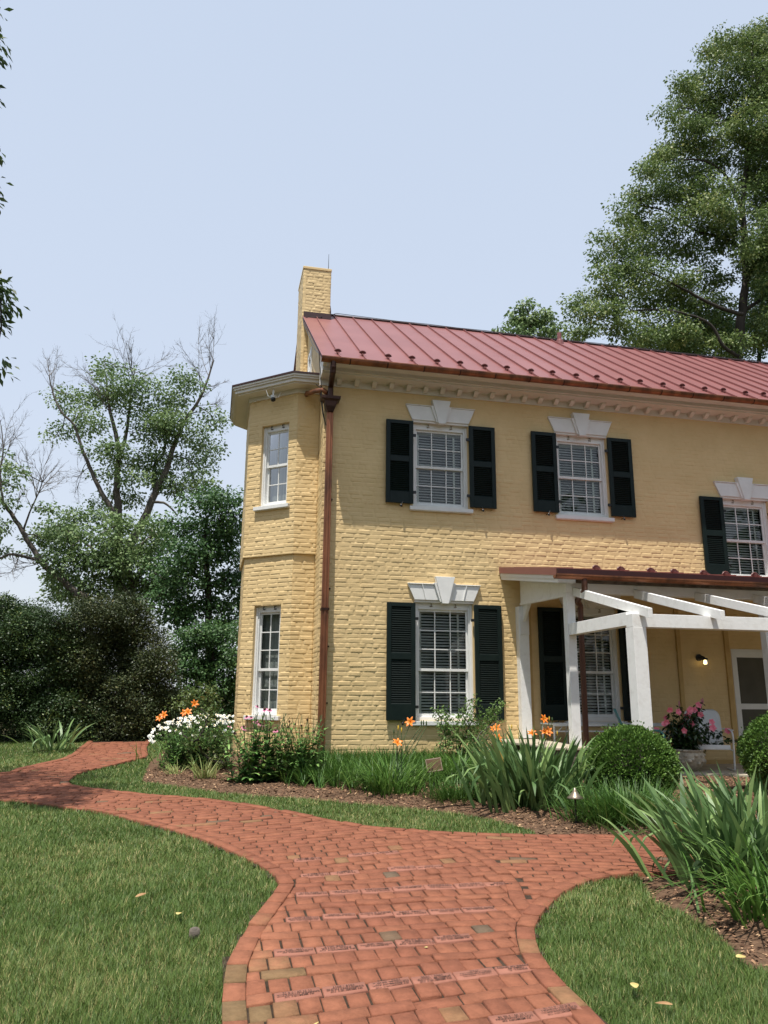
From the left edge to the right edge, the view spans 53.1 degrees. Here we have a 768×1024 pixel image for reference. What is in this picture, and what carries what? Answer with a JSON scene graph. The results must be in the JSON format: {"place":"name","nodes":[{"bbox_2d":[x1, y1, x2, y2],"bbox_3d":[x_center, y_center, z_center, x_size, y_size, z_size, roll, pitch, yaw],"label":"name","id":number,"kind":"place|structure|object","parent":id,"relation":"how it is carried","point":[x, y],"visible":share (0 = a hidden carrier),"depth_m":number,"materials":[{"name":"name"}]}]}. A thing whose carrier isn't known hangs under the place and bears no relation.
{"place":"outdoors","nodes":[
{"label":"outdoors","id":0,"kind":"place"},
{"bbox_2d":[69,740,535,834],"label":"lawn grass","id":1,"kind":"structure","parent":0,"point":[127,777],"depth_m":8.04,"materials":[{"name":"green plant"}]},
{"bbox_2d":[0,740,703,1023],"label":"brick path","id":2,"kind":"structure","parent":0,"point":[349,922],"depth_m":4.64,"materials":[{"name":"brick"}]},
{"bbox_2d":[0,699,767,1023],"bbox_3d":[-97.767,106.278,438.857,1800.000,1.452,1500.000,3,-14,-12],"label":"ground","id":3,"kind":"structure","parent":0,"point":[259,908],"depth_m":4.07,"materials":[{"name":"green plant"}]},
{"bbox_2d":[0,7,28,386],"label":"cherry tree","id":4,"kind":"object","parent":3,"relation":"on","point":[4,311],"visible":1,"depth_m":7.90,"materials":[{"name":"green plant"}]},
{"bbox_2d":[0,740,85,771],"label":"lawn grass","id":5,"kind":"structure","parent":3,"relation":"on","point":[15,760],"depth_m":12.38,"materials":[{"name":"green plant"}]},
{"bbox_2d":[0,392,87,600],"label":"leaning tree","id":6,"kind":"object","parent":3,"relation":"on","point":[70,587],"visible":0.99,"depth_m":21.30,"materials":[{"name":"green plant"}]},
{"bbox_2d":[3,719,91,750],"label":"iris clump","id":7,"kind":"object","parent":3,"relation":"on","point":[47,741],"visible":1,"depth_m":12.79,"materials":[{"name":"green plant"}]},
{"bbox_2d":[0,590,110,741],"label":"yew hedge","id":8,"kind":"object","parent":3,"relation":"on","point":[23,629],"visible":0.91,"depth_m":14.80,"materials":[{"name":"green plant"}]},
{"bbox_2d":[25,502,195,709],"bbox_3d":[-7.972,2.835,22.145,4.842,6.468,2.915,3,-14,-12],"label":"leafy maple","id":9,"kind":"object","parent":3,"relation":"on","point":[64,534],"visible":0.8,"depth_m":21.96,"materials":[{"name":"green plant"}]},
{"bbox_2d":[33,589,192,740],"bbox_3d":[-5.519,3.164,15.801,3.402,3.215,2.544,3,-14,-12],"label":"yew hedge","id":10,"kind":"object","parent":3,"relation":"on","point":[117,642],"visible":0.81,"depth_m":15.31,"materials":[{"name":"green plant"}]},
{"bbox_2d":[30,308,233,711],"bbox_3d":[-8.242,-0.388,24.660,6.557,13.894,3.136,3,-14,-12],"label":"half dead maple","id":11,"kind":"object","parent":3,"relation":"on","point":[161,428],"visible":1,"depth_m":25.09,"materials":[{"name":"green plant"}]},
{"bbox_2d":[135,481,243,684],"bbox_3d":[-5.151,2.358,21.341,3.628,7.016,2.796,3,-14,-12],"label":"dark hackberry","id":12,"kind":"object","parent":3,"relation":"on","point":[206,550],"visible":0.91,"depth_m":21.34,"materials":[{"name":"green plant"}]},
{"bbox_2d":[189,927,199,938],"bbox_3d":[-1.002,2.224,4.070,0.058,0.051,0.062,3,-14,-12],"label":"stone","id":13,"kind":"object","parent":3,"relation":"on","point":[194,931],"visible":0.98,"depth_m":4.05,"materials":[{"name":"grey stone"}]},
{"bbox_2d":[164,617,238,736],"bbox_3d":[-4.165,4.035,18.080,2.477,3.247,2.060,3,-14,-12],"label":"holly tree","id":14,"kind":"object","parent":3,"relation":"on","point":[215,638],"visible":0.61,"depth_m":17.97,"materials":[{"name":"green plant"}]},
{"bbox_2d":[142,749,767,835],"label":"mulch bed","id":15,"kind":"object","parent":3,"relation":"on","point":[539,823],"visible":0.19,"depth_m":8.59,"materials":[{"name":"brown wood"}]},
{"bbox_2d":[125,700,208,763],"bbox_3d":[-3.154,3.276,11.534,1.754,0.911,1.010,3,-14,-12],"label":"daylily","id":16,"kind":"object","parent":15,"relation":"on","point":[183,713],"visible":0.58,"depth_m":11.47,"materials":[{"name":"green plant"}]},
{"bbox_2d":[160,760,191,774],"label":"variegated sedge","id":17,"kind":"object","parent":15,"relation":"on","point":[175,771],"visible":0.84,"depth_m":10.05,"materials":[{"name":"green plant"}]},
{"bbox_2d":[164,680,223,739],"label":"bronze shrub","id":18,"kind":"object","parent":15,"relation":"on","point":[206,690],"visible":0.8,"depth_m":12.24,"materials":[{"name":"green plant"}]},
{"bbox_2d":[148,714,247,769],"bbox_3d":[-2.583,3.241,10.897,1.474,0.764,0.999,3,-14,-12],"label":"daisy bush","id":19,"kind":"object","parent":15,"relation":"on","point":[172,757],"visible":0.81,"depth_m":10.69,"materials":[{"name":"green plant"}]},
{"bbox_2d":[183,755,223,778],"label":"variegated sedge","id":20,"kind":"object","parent":15,"relation":"on","point":[205,773],"visible":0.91,"depth_m":9.64,"materials":[{"name":"green plant"}]},
{"bbox_2d":[176,701,236,768],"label":"azalea shrub","id":21,"kind":"object","parent":15,"relation":"on","point":[195,736],"visible":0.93,"depth_m":10.35,"materials":[{"name":"green plant"}]},
{"bbox_2d":[219,705,325,782],"bbox_3d":[-1.400,2.908,9.647,1.341,0.940,1.014,3,-14,-12],"label":"coneflower clump","id":22,"kind":"object","parent":15,"relation":"on","point":[253,765],"visible":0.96,"depth_m":9.52,"materials":[{"name":"green plant"}]},
{"bbox_2d":[279,715,331,782],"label":"coneflower clump","id":23,"kind":"object","parent":15,"relation":"on","point":[305,745],"visible":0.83,"depth_m":9.57,"materials":[{"name":"green plant"}]},
{"bbox_2d":[333,716,453,798],"bbox_3d":[0.085,2.804,8.872,1.660,0.863,1.404,3,-14,-12],"label":"daylily","id":24,"kind":"object","parent":15,"relation":"on","point":[386,784],"visible":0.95,"depth_m":8.76,"materials":[{"name":"green plant"}]},
{"bbox_2d":[271,742,520,789],"bbox_3d":[0.355,3.379,10.375,3.874,0.415,3.115,3,-14,-12],"label":"liriope border","id":25,"kind":"object","parent":15,"relation":"on","point":[330,772],"visible":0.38,"depth_m":9.76,"materials":[{"name":"green plant"}]},
{"bbox_2d":[425,757,442,788],"bbox_3d":[0.594,3.141,9.126,0.210,0.445,0.084,1,-14,0],"label":"plant plaque","id":26,"kind":"object","parent":15,"relation":"on","point":[436,765],"visible":0.8,"depth_m":9.15,"materials":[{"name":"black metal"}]},
{"bbox_2d":[411,771,491,804],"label":"liriope clump","id":27,"kind":"object","parent":15,"relation":"on","point":[449,793],"visible":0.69,"depth_m":8.29,"materials":[{"name":"green plant"}]},
{"bbox_2d":[414,723,511,781],"bbox_3d":[1.048,3.135,10.050,1.732,0.721,1.449,3,-14,-12],"label":"daylily","id":28,"kind":"object","parent":15,"relation":"on","point":[459,758],"visible":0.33,"depth_m":10.10,"materials":[{"name":"green plant"}]},
{"bbox_2d":[426,719,607,819],"bbox_3d":[1.569,2.673,8.197,2.023,0.904,1.996,-8,-16,31],"label":"iris clump","id":29,"kind":"object","parent":15,"relation":"on","point":[514,781],"visible":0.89,"depth_m":7.91,"materials":[{"name":"green plant"}]},
{"bbox_2d":[517,714,572,765],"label":"daylily","id":30,"kind":"object","parent":15,"relation":"on","point":[547,730],"visible":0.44,"depth_m":9.98,"materials":[{"name":"orange plant"}]},
{"bbox_2d":[567,788,583,822],"bbox_3d":[1.777,2.777,7.129,0.156,0.425,0.154,3,-14,-12],"label":"path light","id":31,"kind":"object","parent":15,"relation":"on","point":[574,795],"visible":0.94,"depth_m":7.13,"materials":[{"name":"silver metal"}]},
{"bbox_2d":[526,770,713,832],"bbox_3d":[2.288,2.730,7.374,1.966,0.481,1.703,3,-14,-12],"label":"liriope clump","id":32,"kind":"object","parent":15,"relation":"on","point":[603,809],"visible":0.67,"depth_m":7.16,"materials":[{"name":"green plant"}]},
{"bbox_2d":[581,720,683,799],"bbox_3d":[2.656,2.663,8.243,1.042,0.849,1.066,3,-14,-12],"label":"boxwood ball","id":33,"kind":"object","parent":15,"relation":"on","point":[628,752],"visible":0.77,"depth_m":7.96,"materials":[{"name":"green plant"}]},
{"bbox_2d":[734,711,767,787],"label":"boxwood ball","id":34,"kind":"object","parent":15,"relation":"on","point":[752,747],"visible":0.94,"depth_m":9.25,"materials":[{"name":"green plant"}]},
{"bbox_2d":[230,259,767,763],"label":"brick house","id":35,"kind":"structure","parent":3,"relation":"on","point":[410,489],"depth_m":13.14,"materials":[{"name":"yellow brick"}]},
{"bbox_2d":[243,603,282,720],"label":"window","id":36,"kind":"structure","parent":35,"relation":"in","point":[264,681],"depth_m":12.80,"materials":[{"name":"white paint"}]},
{"bbox_2d":[253,421,289,511],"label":"window","id":37,"kind":"structure","parent":35,"relation":"in","point":[273,480],"depth_m":13.54,"materials":[{"name":"white paint"}]},
{"bbox_2d":[266,389,280,401],"bbox_3d":[-1.932,-2.030,13.431,0.271,0.225,0.099,3,-14,-12],"label":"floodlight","id":38,"kind":"object","parent":35,"relation":"attached to","point":[273,397],"visible":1,"depth_m":13.40,"materials":[{"name":"white plastic"}]},
{"bbox_2d":[308,346,312,371],"bbox_3d":[-1.486,-2.786,15.406,0.130,0.910,0.670,3,-14,-12],"label":"attic window","id":39,"kind":"structure","parent":35,"relation":"in","point":[310,354],"depth_m":15.38,"materials":[{"name":"white paint"}]},
{"bbox_2d":[409,423,472,513],"bbox_3d":[0.942,-0.731,13.100,1.094,1.555,0.275,3,-14,-12],"label":"window","id":40,"kind":"structure","parent":35,"relation":"in","point":[426,430],"depth_m":13.16,"materials":[{"name":"white paint"}]},
{"bbox_2d":[412,602,478,725],"bbox_3d":[0.949,2.431,12.347,1.094,1.925,0.275,3,-14,-12],"label":"window","id":41,"kind":"structure","parent":35,"relation":"in","point":[421,608],"depth_m":12.42,"materials":[{"name":"white paint"}]},
{"bbox_2d":[555,435,614,522],"bbox_3d":[3.478,-0.581,13.637,1.094,1.555,0.275,3,-14,-12],"label":"window","id":42,"kind":"structure","parent":35,"relation":"in","point":[590,444],"depth_m":13.70,"materials":[{"name":"white paint"}]},
{"bbox_2d":[564,608,627,722],"bbox_3d":[3.452,2.579,12.878,1.094,1.925,0.275,3,-14,-12],"label":"window","id":43,"kind":"structure","parent":35,"relation":"in","point":[593,717],"depth_m":12.95,"materials":[{"name":"white paint"}]},
{"bbox_2d":[696,654,707,665],"bbox_3d":[5.450,2.531,13.172,0.144,0.198,0.166,3,-14,-12],"label":"wall lamp","id":44,"kind":"object","parent":35,"relation":"attached to","point":[699,657],"visible":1,"depth_m":13.16,"materials":[{"name":"black metal"}]},
{"bbox_2d":[723,499,767,576],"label":"window","id":45,"kind":"structure","parent":35,"relation":"in","point":[728,505],"depth_m":14.18,"materials":[{"name":"white paint"}]},
{"bbox_2d":[730,649,767,736],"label":"screen door","id":46,"kind":"structure","parent":35,"relation":"in","point":[747,664],"depth_m":13.39,"materials":[{"name":"white paint"}]},
{"bbox_2d":[491,296,568,339],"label":"distant ash","id":47,"kind":"object","parent":3,"relation":"on","point":[521,322],"visible":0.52,"depth_m":41.93,"materials":[{"name":"green plant"}]},
{"bbox_2d":[490,565,767,776],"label":"porch","id":48,"kind":"object","parent":3,"relation":"on","point":[597,584],"visible":0.8,"depth_m":10.81,"materials":[{"name":"white paint"}]},
{"bbox_2d":[540,722,669,743],"bbox_3d":[3.491,3.649,12.040,2.000,0.676,0.490,3,-14,-12],"label":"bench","id":49,"kind":"object","parent":48,"relation":"on","point":[590,724],"visible":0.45,"depth_m":11.84,"materials":[{"name":"white wood"}]},
{"bbox_2d":[613,709,665,748],"bbox_3d":[3.903,3.473,11.754,0.719,0.899,0.666,-3,-14,15],"label":"lawn chair","id":50,"kind":"object","parent":48,"relation":"on","point":[620,722],"visible":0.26,"depth_m":11.65,"materials":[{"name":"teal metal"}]},
{"bbox_2d":[673,748,706,770],"bbox_3d":[4.585,3.736,11.592,0.522,0.315,0.517,3,-14,-12],"label":"stone planter","id":51,"kind":"object","parent":48,"relation":"on","point":[695,760],"visible":0.72,"depth_m":11.41,"materials":[{"name":"grey stone"}]},
{"bbox_2d":[654,698,737,753],"bbox_3d":[4.738,3.300,11.722,1.439,0.920,0.637,3,-14,-12],"label":"mandevilla","id":52,"kind":"object","parent":51,"relation":"in","point":[685,734],"visible":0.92,"depth_m":11.58,"materials":[{"name":"pink plant"}]},
{"bbox_2d":[684,709,735,771],"bbox_3d":[4.995,3.514,11.889,0.666,0.899,0.719,-2,-14,11],"label":"lawn chair","id":53,"kind":"object","parent":48,"relation":"on","point":[711,714],"visible":0.47,"depth_m":12.04,"materials":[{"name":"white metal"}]},
{"bbox_2d":[531,872,767,1023],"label":"lawn grass","id":54,"kind":"structure","parent":3,"relation":"on","point":[689,939],"depth_m":3.82,"materials":[{"name":"green plant"}]},
{"bbox_2d":[630,982,638,987],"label":"fallen leaf","id":55,"kind":"object","parent":54,"relation":"on","point":[634,985],"visible":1,"depth_m":3.41,"materials":[{"name":"yellow plant"}]},
{"bbox_2d":[655,1001,671,1004],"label":"fallen leaf","id":56,"kind":"object","parent":54,"relation":"on","point":[664,1002],"visible":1,"depth_m":3.24,"materials":[{"name":"plant"}]},
{"bbox_2d":[555,13,767,358],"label":"linden tree","id":57,"kind":"object","parent":3,"relation":"on","point":[747,52],"visible":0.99,"depth_m":35.29,"materials":[{"name":"green plant"}]},
{"bbox_2d":[640,875,767,970],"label":"mulch bed","id":58,"kind":"object","parent":3,"relation":"on","point":[751,942],"visible":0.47,"depth_m":4.51,"materials":[{"name":"brown wood"}]},
{"bbox_2d":[595,761,767,895],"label":"iris clump","id":59,"kind":"object","parent":58,"relation":"on","point":[720,816],"visible":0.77,"depth_m":5.20,"materials":[{"name":"green plant"}]},
{"bbox_2d":[630,802,767,928],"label":"strap leaf lily","id":60,"kind":"object","parent":58,"relation":"on","point":[757,903],"visible":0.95,"depth_m":4.41,"materials":[{"name":"green plant"}]},
{"bbox_2d":[655,227,767,361],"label":"shade tree","id":61,"kind":"object","parent":3,"relation":"on","point":[756,352],"visible":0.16,"depth_m":38.31,"materials":[{"name":"green plant"}]},
{"bbox_2d":[0,0,767,692],"label":"sky","id":62,"kind":"structure","parent":0,"point":[451,163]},
{"bbox_2d":[430,693,508,757],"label":"sapling shrub","id":63,"kind":"object","parent":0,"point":[448,729],"visible":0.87,"depth_m":11.14,"materials":[{"name":"green plant"}]},
{"bbox_2d":[646,767,767,841],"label":"iris clump","id":64,"kind":"object","parent":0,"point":[756,786],"visible":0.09,"depth_m":5.84,"materials":[{"name":"green plant"}]}
]}

